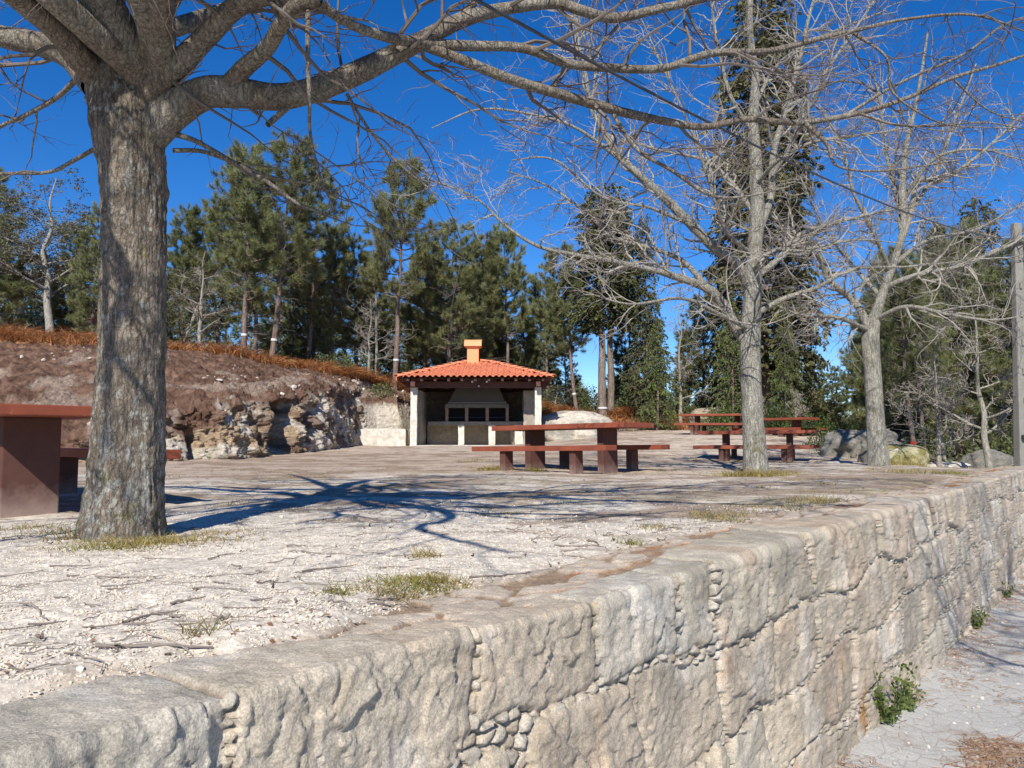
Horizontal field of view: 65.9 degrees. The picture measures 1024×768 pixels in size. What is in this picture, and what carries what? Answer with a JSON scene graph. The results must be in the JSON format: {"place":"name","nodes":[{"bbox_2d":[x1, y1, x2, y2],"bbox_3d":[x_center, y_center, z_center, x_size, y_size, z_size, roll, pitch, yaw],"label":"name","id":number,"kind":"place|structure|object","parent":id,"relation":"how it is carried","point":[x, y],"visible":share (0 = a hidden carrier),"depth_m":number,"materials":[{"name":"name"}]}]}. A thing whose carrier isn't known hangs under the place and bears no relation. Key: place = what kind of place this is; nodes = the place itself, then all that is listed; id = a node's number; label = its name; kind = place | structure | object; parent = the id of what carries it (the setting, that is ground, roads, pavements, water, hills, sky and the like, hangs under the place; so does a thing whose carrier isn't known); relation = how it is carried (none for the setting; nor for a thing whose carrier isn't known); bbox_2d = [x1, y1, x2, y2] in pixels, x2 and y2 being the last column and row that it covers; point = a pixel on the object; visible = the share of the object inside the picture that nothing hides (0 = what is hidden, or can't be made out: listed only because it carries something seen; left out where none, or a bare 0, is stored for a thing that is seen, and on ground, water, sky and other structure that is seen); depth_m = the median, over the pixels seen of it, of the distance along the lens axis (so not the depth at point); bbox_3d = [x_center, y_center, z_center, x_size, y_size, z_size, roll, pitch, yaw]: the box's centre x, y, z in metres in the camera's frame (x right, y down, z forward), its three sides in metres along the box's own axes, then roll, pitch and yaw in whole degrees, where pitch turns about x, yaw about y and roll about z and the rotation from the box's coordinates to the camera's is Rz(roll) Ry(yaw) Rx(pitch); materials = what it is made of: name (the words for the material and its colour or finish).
{"place":"outdoors","nodes":[
{"label":"outdoors","id":0,"kind":"place"},
{"bbox_2d":[0,338,687,463],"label":"hillside","id":1,"kind":"structure","parent":0,"point":[210,416],"depth_m":20.10,"materials":[{"name":"soil"}]},
{"bbox_2d":[0,167,40,327],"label":"pine tree","id":2,"kind":"object","parent":1,"relation":"on","point":[11,288],"visible":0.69,"depth_m":28.06,"materials":[{"name":"green plant"}]},
{"bbox_2d":[0,274,87,333],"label":"broadleaf tree","id":3,"kind":"object","parent":1,"relation":"on","point":[38,319],"visible":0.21,"depth_m":30.86,"materials":[{"name":"green plant"}]},
{"bbox_2d":[0,191,93,328],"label":"broadleaf tree","id":4,"kind":"object","parent":1,"relation":"on","point":[20,309],"visible":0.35,"depth_m":28.75,"materials":[{"name":"green plant"}]},
{"bbox_2d":[0,167,100,333],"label":"broadleaf tree","id":5,"kind":"object","parent":1,"relation":"on","point":[47,293],"visible":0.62,"depth_m":27.13,"materials":[{"name":"grey plant"}]},
{"bbox_2d":[32,221,97,333],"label":"pine tree","id":6,"kind":"object","parent":1,"relation":"on","point":[55,307],"visible":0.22,"depth_m":30.96,"materials":[{"name":"green plant"}]},
{"bbox_2d":[57,200,100,334],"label":"pine tree","id":7,"kind":"object","parent":1,"relation":"on","point":[81,315],"visible":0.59,"depth_m":26.29,"materials":[{"name":"green plant"}]},
{"bbox_2d":[166,203,212,340],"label":"pine tree","id":8,"kind":"object","parent":1,"relation":"on","point":[175,234],"visible":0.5,"depth_m":33.37,"materials":[{"name":"green plant"}]},
{"bbox_2d":[166,269,232,346],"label":"broadleaf tree","id":9,"kind":"object","parent":1,"relation":"on","point":[190,320],"visible":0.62,"depth_m":30.76,"materials":[{"name":"grey plant"}]},
{"bbox_2d":[167,253,240,348],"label":"bare sapling","id":10,"kind":"object","parent":1,"relation":"on","point":[200,307],"visible":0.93,"depth_m":28.83,"materials":[{"name":"grey plant"}]},
{"bbox_2d":[167,204,256,346],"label":"pine tree","id":11,"kind":"object","parent":1,"relation":"on","point":[211,266],"visible":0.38,"depth_m":33.74,"materials":[{"name":"green plant"}]},
{"bbox_2d":[200,139,291,348],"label":"pine tree","id":12,"kind":"object","parent":1,"relation":"on","point":[240,263],"visible":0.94,"depth_m":28.01,"materials":[{"name":"green plant"}]},
{"bbox_2d":[216,150,294,353],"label":"pine tree","id":13,"kind":"object","parent":1,"relation":"on","point":[255,312],"visible":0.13,"depth_m":32.16,"materials":[{"name":"green plant"}]},
{"bbox_2d":[226,127,328,356],"bbox_3d":[-8.570,-5.021,29.088,3.710,8.998,3.693,1,-4,-13],"label":"pine tree","id":14,"kind":"object","parent":1,"relation":"on","point":[301,242],"visible":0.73,"depth_m":28.91,"materials":[{"name":"green plant"}]},
{"bbox_2d":[240,256,331,361],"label":"pine tree","id":15,"kind":"object","parent":1,"relation":"on","point":[286,309],"visible":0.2,"depth_m":37.94,"materials":[{"name":"green plant"}]},
{"bbox_2d":[278,272,341,364],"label":"pine tree","id":16,"kind":"object","parent":1,"relation":"on","point":[298,342],"visible":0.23,"depth_m":37.09,"materials":[{"name":"green plant"}]},
{"bbox_2d":[280,169,354,359],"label":"pine tree","id":17,"kind":"object","parent":1,"relation":"on","point":[308,288],"visible":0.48,"depth_m":33.20,"materials":[{"name":"green plant"}]},
{"bbox_2d":[302,225,363,368],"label":"pine tree","id":18,"kind":"object","parent":1,"relation":"on","point":[334,321],"visible":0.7,"depth_m":33.52,"materials":[{"name":"green plant"}]},
{"bbox_2d":[0,318,689,429],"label":"dead bracken","id":19,"kind":"object","parent":1,"relation":"on","point":[13,333],"visible":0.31,"depth_m":26.88,"materials":[{"name":"orange plant"}]},
{"bbox_2d":[326,232,388,368],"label":"pine tree","id":20,"kind":"object","parent":1,"relation":"on","point":[363,258],"visible":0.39,"depth_m":35.82,"materials":[{"name":"green plant"}]},
{"bbox_2d":[342,301,401,370],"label":"bare sapling","id":21,"kind":"object","parent":1,"relation":"on","point":[368,343],"visible":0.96,"depth_m":32.69,"materials":[{"name":"grey plant"}]},
{"bbox_2d":[332,248,415,377],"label":"bare sapling","id":22,"kind":"object","parent":1,"relation":"on","point":[376,342],"visible":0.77,"depth_m":33.70,"materials":[{"name":"grey plant"}]},
{"bbox_2d":[346,249,405,375],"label":"pine tree","id":23,"kind":"object","parent":1,"relation":"on","point":[392,324],"visible":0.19,"depth_m":39.30,"materials":[{"name":"green plant"}]},
{"bbox_2d":[357,428,408,445],"bbox_3d":[-4.725,1.973,28.838,1.801,0.736,0.868,0,-4,0],"label":"stone ledge","id":24,"kind":"object","parent":1,"relation":"on","point":[385,437],"visible":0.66,"depth_m":28.43,"materials":[{"name":"stone"}]},
{"bbox_2d":[354,148,447,389],"bbox_3d":[-4.675,-4.822,32.976,3.901,10.202,4.411,2,-4,-23],"label":"pine tree","id":25,"kind":"object","parent":1,"relation":"on","point":[421,255],"visible":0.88,"depth_m":32.59,"materials":[{"name":"green plant"}]},
{"bbox_2d":[372,274,435,377],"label":"pine tree","id":26,"kind":"object","parent":1,"relation":"on","point":[410,362],"visible":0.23,"depth_m":39.73,"materials":[{"name":"green plant"}]},
{"bbox_2d":[392,252,459,371],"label":"pine tree","id":27,"kind":"object","parent":1,"relation":"on","point":[412,318],"visible":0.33,"depth_m":36.79,"materials":[{"name":"green plant"}]},
{"bbox_2d":[411,215,487,363],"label":"pine tree","id":28,"kind":"object","parent":1,"relation":"on","point":[465,278],"visible":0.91,"depth_m":34.34,"materials":[{"name":"green plant"}]},
{"bbox_2d":[444,229,512,360],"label":"pine tree","id":29,"kind":"object","parent":1,"relation":"on","point":[489,267],"visible":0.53,"depth_m":36.43,"materials":[{"name":"green plant"}]},
{"bbox_2d":[464,242,520,362],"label":"pine tree","id":30,"kind":"object","parent":1,"relation":"on","point":[498,355],"visible":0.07,"depth_m":40.20,"materials":[{"name":"green plant"}]},
{"bbox_2d":[0,253,1011,442],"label":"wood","id":31,"kind":"object","parent":1,"relation":"on","point":[235,328],"depth_m":49.92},
{"bbox_2d":[477,220,538,366],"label":"pine tree","id":32,"kind":"object","parent":1,"relation":"on","point":[515,274],"visible":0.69,"depth_m":37.10,"materials":[{"name":"green plant"}]},
{"bbox_2d":[25,326,1012,461],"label":"undergrowth","id":33,"kind":"object","parent":1,"relation":"on","point":[589,407],"visible":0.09,"depth_m":31.14,"materials":[{"name":"green plant"}]},
{"bbox_2d":[769,169,832,416],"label":"cypress tree","id":34,"kind":"object","parent":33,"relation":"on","point":[807,390],"visible":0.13,"depth_m":34.58,"materials":[{"name":"green plant"}]},
{"bbox_2d":[505,312,544,370],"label":"pine tree","id":35,"kind":"object","parent":1,"relation":"on","point":[525,356],"visible":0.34,"depth_m":38.94,"materials":[{"name":"green plant"}]},
{"bbox_2d":[515,295,560,397],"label":"pine tree","id":36,"kind":"object","parent":1,"relation":"on","point":[550,370],"visible":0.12,"depth_m":44.06,"materials":[{"name":"green plant"}]},
{"bbox_2d":[516,270,577,403],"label":"pine tree","id":37,"kind":"object","parent":1,"relation":"on","point":[537,287],"visible":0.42,"depth_m":39.67,"materials":[{"name":"green plant"}]},
{"bbox_2d":[536,239,596,410],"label":"pine tree","id":38,"kind":"object","parent":1,"relation":"on","point":[556,331],"visible":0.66,"depth_m":34.79,"materials":[{"name":"green plant"}]},
{"bbox_2d":[551,339,581,407],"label":"pine tree","id":39,"kind":"object","parent":1,"relation":"on","point":[559,372],"visible":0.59,"depth_m":37.98,"materials":[{"name":"green plant"}]},
{"bbox_2d":[554,181,655,415],"bbox_3d":[3.998,-3.592,34.520,4.331,10.539,4.390,2,-5,-29],"label":"pine tree","id":40,"kind":"object","parent":1,"relation":"on","point":[600,316],"visible":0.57,"depth_m":34.22,"materials":[{"name":"green plant"}]},
{"bbox_2d":[570,196,648,411],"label":"pine tree","id":41,"kind":"object","parent":1,"relation":"on","point":[611,395],"visible":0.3,"depth_m":34.90,"materials":[{"name":"green plant"}]},
{"bbox_2d":[605,293,652,406],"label":"pine tree","id":42,"kind":"object","parent":1,"relation":"on","point":[618,355],"visible":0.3,"depth_m":39.75,"materials":[{"name":"green plant"}]},
{"bbox_2d":[627,321,684,430],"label":"cedar tree","id":43,"kind":"object","parent":1,"relation":"on","point":[654,362],"visible":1,"depth_m":32.47,"materials":[{"name":"green plant"}]},
{"bbox_2d":[630,286,730,422],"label":"bare sapling","id":44,"kind":"object","parent":1,"relation":"on","point":[679,369],"visible":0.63,"depth_m":34.51,"materials":[{"name":"grey plant"}]},
{"bbox_2d":[668,326,711,412],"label":"pine tree","id":45,"kind":"object","parent":1,"relation":"on","point":[695,385],"visible":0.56,"depth_m":39.80,"materials":[{"name":"green plant"}]},
{"bbox_2d":[673,294,719,407],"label":"pine tree","id":46,"kind":"object","parent":1,"relation":"on","point":[695,317],"visible":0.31,"depth_m":40.66,"materials":[{"name":"green plant"}]},
{"bbox_2d":[799,349,830,422],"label":"pine tree","id":47,"kind":"object","parent":1,"relation":"on","point":[821,386],"visible":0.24,"depth_m":37.95,"materials":[{"name":"green plant"}]},
{"bbox_2d":[815,365,851,429],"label":"pine tree","id":48,"kind":"object","parent":1,"relation":"on","point":[840,398],"visible":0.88,"depth_m":35.90,"materials":[{"name":"green plant"}]},
{"bbox_2d":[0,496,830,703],"bbox_3d":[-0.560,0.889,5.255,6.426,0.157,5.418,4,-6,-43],"label":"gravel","id":49,"kind":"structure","parent":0,"point":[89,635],"depth_m":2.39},
{"bbox_2d":[0,430,990,704],"bbox_3d":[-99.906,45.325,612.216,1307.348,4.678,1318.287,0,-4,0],"label":"ground","id":50,"kind":"structure","parent":0,"point":[682,458],"depth_m":5.13,"materials":[{"name":"gravel"}]},
{"bbox_2d":[0,403,91,517],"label":"picnic table","id":51,"kind":"object","parent":50,"relation":"on","point":[30,441],"visible":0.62,"depth_m":6.18,"materials":[{"name":"red concrete"}]},
{"bbox_2d":[59,448,180,493],"bbox_3d":[-3.871,0.870,7.319,2.600,0.540,0.300,-3,-5,40],"label":"picnic bench","id":52,"kind":"object","parent":50,"relation":"on","point":[68,475],"visible":0.2,"depth_m":7.69,"materials":[{"name":"red concrete"}]},
{"bbox_2d":[0,520,266,554],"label":"grass tuft","id":53,"kind":"object","parent":50,"relation":"on","point":[155,541],"visible":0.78,"depth_m":3.91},
{"bbox_2d":[95,643,212,648],"bbox_3d":[-0.778,0.567,1.707,0.247,0.023,0.040,0,-4,-6],"label":"fallen stick","id":54,"kind":"object","parent":50,"relation":"on","point":[115,645],"visible":1,"depth_m":1.71,"materials":[{"name":"wood"}]},
{"bbox_2d":[162,610,236,642],"bbox_3d":[-0.721,0.551,1.813,0.152,0.072,0.206,0,-4,0],"label":"grass tuft","id":55,"kind":"object","parent":50,"relation":"on","point":[198,628],"visible":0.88,"depth_m":1.82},
{"bbox_2d":[328,564,496,604],"bbox_3d":[-0.327,0.682,2.654,0.581,0.119,0.545,0,-4,0],"label":"grass tuft","id":56,"kind":"object","parent":50,"relation":"on","point":[413,580],"visible":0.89,"depth_m":2.66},
{"bbox_2d":[3,462,931,689],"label":"dead leaves","id":57,"kind":"object","parent":50,"relation":"on","point":[272,641],"visible":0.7,"depth_m":2.15,"materials":[{"name":"brown plant"}]},
{"bbox_2d":[0,460,942,676],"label":"fallen twigs","id":58,"kind":"object","parent":50,"relation":"on","point":[40,636],"visible":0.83,"depth_m":3.74,"materials":[{"name":"wood"}]},
{"bbox_2d":[394,340,555,445],"bbox_3d":[-1.310,0.394,30.648,5.783,4.188,5.630,0,-4,0],"label":"barbecue shelter","id":59,"kind":"object","parent":50,"relation":"on","point":[472,399],"visible":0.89,"depth_m":29.91,"materials":[{"name":"stone"}]},
{"bbox_2d":[0,464,1023,767],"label":"stone wall","id":60,"kind":"structure","parent":50,"relation":"on","point":[762,642],"depth_m":2.60,"materials":[{"name":"stone"}]},
{"bbox_2d":[870,662,917,725],"bbox_3d":[2.257,1.843,4.722,0.360,0.454,0.291,-3,-5,35],"label":"wall weed","id":61,"kind":"object","parent":60,"relation":"attached to","point":[888,714],"depth_m":4.72,"materials":[{"name":"green plant"}]},
{"bbox_2d":[0,0,1023,542],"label":"bare tree","id":62,"kind":"object","parent":50,"relation":"on","point":[146,102],"visible":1,"depth_m":4.26,"materials":[{"name":"grey plant"}]},
{"bbox_2d":[472,445,616,473],"bbox_3d":[0.435,1.227,12.207,2.600,0.540,0.300,-4,-6,40],"label":"picnic bench","id":63,"kind":"object","parent":50,"relation":"on","point":[575,459],"visible":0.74,"depth_m":11.83,"materials":[{"name":"wood"}]},
{"bbox_2d":[492,422,653,472],"bbox_3d":[0.944,1.101,12.834,2.600,0.880,0.900,-4,-6,40],"label":"picnic table","id":64,"kind":"object","parent":50,"relation":"on","point":[606,435],"visible":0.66,"depth_m":12.44,"materials":[{"name":"wood"}]},
{"bbox_2d":[541,410,617,441],"bbox_3d":[2.462,1.876,30.537,3.200,1.698,2.438,0,-4,0],"label":"boulder","id":65,"kind":"object","parent":50,"relation":"on","point":[566,417],"visible":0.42,"depth_m":29.55,"materials":[{"name":"stone"}]},
{"bbox_2d":[559,444,669,470],"bbox_3d":[1.457,1.314,13.434,2.600,0.540,0.300,-4,-6,40],"label":"picnic bench","id":66,"kind":"object","parent":50,"relation":"on","point":[631,457],"visible":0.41,"depth_m":12.93,"materials":[{"name":"red concrete"}]},
{"bbox_2d":[617,213,676,428],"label":"cypress tree","id":67,"kind":"object","parent":50,"relation":"on","point":[636,353],"visible":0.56,"depth_m":34.22,"materials":[{"name":"green plant"}]},
{"bbox_2d":[385,0,987,473],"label":"bare tree","id":68,"kind":"object","parent":50,"relation":"on","point":[751,272],"visible":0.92,"depth_m":11.52,"materials":[{"name":"grey plant"}]},
{"bbox_2d":[541,399,860,457],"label":"green bushes","id":69,"kind":"object","parent":50,"relation":"on","point":[820,434],"visible":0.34,"depth_m":29.16,"materials":[{"name":"green plant"}]},
{"bbox_2d":[649,508,761,525],"bbox_3d":[1.319,0.851,5.085,0.811,0.126,0.868,0,-4,0],"label":"grass tuft","id":70,"kind":"object","parent":50,"relation":"on","point":[725,516],"visible":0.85,"depth_m":5.04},
{"bbox_2d":[678,413,741,434],"bbox_3d":[7.427,1.526,28.580,2.600,0.880,0.900,-2,-4,29],"label":"picnic table","id":71,"kind":"object","parent":50,"relation":"on","point":[698,416],"visible":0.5,"depth_m":28.51,"materials":[{"name":"red concrete"}]},
{"bbox_2d":[699,180,741,408],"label":"cypress tree","id":72,"kind":"object","parent":50,"relation":"on","point":[722,244],"visible":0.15,"depth_m":36.17,"materials":[{"name":"green plant"}]},
{"bbox_2d":[702,293,741,429],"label":"cypress tree","id":73,"kind":"object","parent":50,"relation":"on","point":[729,359],"visible":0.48,"depth_m":31.08,"materials":[{"name":"green plant"}]},
{"bbox_2d":[693,445,813,462],"bbox_3d":[5.415,1.652,17.773,2.600,0.540,0.300,-2,-5,25],"label":"picnic bench","id":74,"kind":"object","parent":50,"relation":"on","point":[722,448],"visible":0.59,"depth_m":17.74,"materials":[{"name":"red concrete"}]},
{"bbox_2d":[699,466,807,477],"bbox_3d":[3.504,1.235,11.342,1.428,0.198,2.166,-2,-4,25],"label":"grass tuft","id":75,"kind":"object","parent":50,"relation":"on","point":[750,473],"visible":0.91,"depth_m":10.89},
{"bbox_2d":[698,430,817,461],"bbox_3d":[5.760,1.533,18.505,2.600,0.880,0.900,-2,-5,25],"label":"picnic table","id":76,"kind":"object","parent":50,"relation":"on","point":[789,441],"visible":0.62,"depth_m":18.07,"materials":[{"name":"wood"}]},
{"bbox_2d":[692,0,838,427],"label":"cypress tree","id":77,"kind":"object","parent":50,"relation":"on","point":[761,41],"visible":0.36,"depth_m":32.66,"materials":[{"name":"green plant"}]},
{"bbox_2d":[739,417,819,435],"bbox_3d":[9.200,1.623,27.264,0.900,0.880,2.600,3,-5,-37],"label":"picnic table","id":78,"kind":"object","parent":50,"relation":"on","point":[796,421],"visible":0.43,"depth_m":26.60,"materials":[{"name":"wood"}]},
{"bbox_2d":[693,490,867,515],"bbox_3d":[2.187,0.916,6.034,2.128,0.150,1.130,4,-6,-43],"label":"grass tuft","id":79,"kind":"object","parent":50,"relation":"on","point":[817,498],"visible":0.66,"depth_m":6.24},
{"bbox_2d":[763,303,808,427],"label":"cedar tree","id":80,"kind":"object","parent":50,"relation":"on","point":[783,380],"visible":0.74,"depth_m":30.00,"materials":[{"name":"green plant"}]},
{"bbox_2d":[683,25,1023,465],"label":"bare tree","id":81,"kind":"object","parent":50,"relation":"on","point":[876,435],"visible":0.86,"depth_m":15.31,"materials":[{"name":"grey plant"}]},
{"bbox_2d":[820,429,897,458],"bbox_3d":[8.961,1.755,20.437,2.126,1.218,1.696,0,-4,0],"label":"boulder","id":82,"kind":"object","parent":50,"relation":"on","point":[845,443],"visible":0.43,"depth_m":19.97,"materials":[{"name":"stone"}]},
{"bbox_2d":[837,259,919,435],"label":"pine tree","id":83,"kind":"object","parent":50,"relation":"on","point":[857,402],"visible":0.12,"depth_m":29.19,"materials":[{"name":"green plant"}]},
{"bbox_2d":[849,244,952,460],"bbox_3d":[10.170,-0.455,20.670,2.484,6.645,2.546,0,-4,-2],"label":"pine tree","id":84,"kind":"object","parent":50,"relation":"on","point":[910,354],"visible":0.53,"depth_m":20.43,"materials":[{"name":"green plant"}]},
{"bbox_2d":[888,444,929,464],"bbox_3d":[8.457,1.776,17.230,1.155,0.927,1.086,-1,-4,19],"label":"boulder","id":85,"kind":"object","parent":50,"relation":"on","point":[902,452],"visible":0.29,"depth_m":16.81,"materials":[{"name":"stone"}]},
{"bbox_2d":[880,270,964,460],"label":"pine tree","id":86,"kind":"object","parent":50,"relation":"on","point":[952,333],"visible":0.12,"depth_m":21.96,"materials":[{"name":"green plant"}]},
{"bbox_2d":[904,363,977,461],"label":"bare sapling","id":87,"kind":"object","parent":50,"relation":"on","point":[943,405],"visible":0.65,"depth_m":16.84,"materials":[{"name":"grey plant"}]},
{"bbox_2d":[883,223,1006,456],"bbox_3d":[14.921,-1.115,27.267,4.479,9.091,4.162,-1,-4,15],"label":"pine tree","id":88,"kind":"object","parent":50,"relation":"on","point":[884,400],"visible":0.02,"depth_m":27.44,"materials":[{"name":"green plant"}]},
{"bbox_2d":[883,330,1011,466],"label":"bare sapling","id":89,"kind":"object","parent":50,"relation":"on","point":[938,447],"visible":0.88,"depth_m":16.57,"materials":[{"name":"grey plant"}]},
{"bbox_2d":[892,283,1014,467],"bbox_3d":[9.162,0.005,15.716,2.747,3.922,2.209,-1,-4,17],"label":"bare sapling","id":90,"kind":"object","parent":50,"relation":"on","point":[985,442],"visible":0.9,"depth_m":15.69,"materials":[{"name":"grey plant"}]},
{"bbox_2d":[896,215,1012,438],"bbox_3d":[14.474,-1.048,25.358,4.069,8.686,4.295,2,-5,-29],"label":"pine tree","id":91,"kind":"object","parent":50,"relation":"on","point":[972,224],"visible":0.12,"depth_m":25.02,"materials":[{"name":"green plant"}]},
{"bbox_2d":[902,255,1012,460],"bbox_3d":[13.572,-0.401,23.987,3.870,7.200,3.596,-1,-4,18],"label":"pine tree","id":92,"kind":"object","parent":50,"relation":"on","point":[959,409],"visible":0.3,"depth_m":23.51,"materials":[{"name":"green plant"}]},
{"bbox_2d":[933,191,1012,453],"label":"cypress tree","id":93,"kind":"object","parent":50,"relation":"on","point":[984,208],"visible":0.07,"depth_m":27.12,"materials":[{"name":"green plant"}]},
{"bbox_2d":[944,239,1023,455],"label":"pine tree","id":94,"kind":"object","parent":50,"relation":"on","point":[996,362],"visible":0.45,"depth_m":22.94,"materials":[{"name":"green plant"}]},
{"bbox_2d":[959,449,1013,467],"bbox_3d":[11.696,2.098,19.392,1.417,1.012,1.024,0,-4,0],"label":"boulder","id":95,"kind":"object","parent":50,"relation":"on","point":[974,459],"visible":0.28,"depth_m":19.06,"materials":[{"name":"stone"}]},
{"bbox_2d":[1010,223,1023,465],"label":"utility pole","id":96,"kind":"object","parent":50,"relation":"on","point":[1017,270],"visible":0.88,"depth_m":15.05,"materials":[{"name":"concrete"}]},
{"bbox_2d":[0,0,1023,416],"label":"sky","id":97,"kind":"structure","parent":0,"point":[187,177],"materials":[{"name":"blue"}]},
{"bbox_2d":[167,458,885,518],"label":"sparse grass","id":98,"kind":"structure","parent":0,"point":[473,459],"depth_m":7.67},
{"bbox_2d":[473,0,1009,238],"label":"overhead cable","id":99,"kind":"object","parent":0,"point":[504,15],"visible":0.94,"depth_m":5.09,"materials":[{"name":"metal"}]},
{"bbox_2d":[838,576,1023,767],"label":"road","id":100,"kind":"structure","parent":0,"point":[937,720],"depth_m":5.11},
{"bbox_2d":[835,577,1023,767],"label":"pine needle litter","id":101,"kind":"object","parent":100,"relation":"on","point":[994,754],"visible":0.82,"depth_m":4.53,"materials":[{"name":"brown plant"}]},
{"bbox_2d":[842,582,1023,767],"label":"road grit","id":102,"kind":"object","parent":100,"relation":"on","point":[981,697],"visible":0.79,"depth_m":5.55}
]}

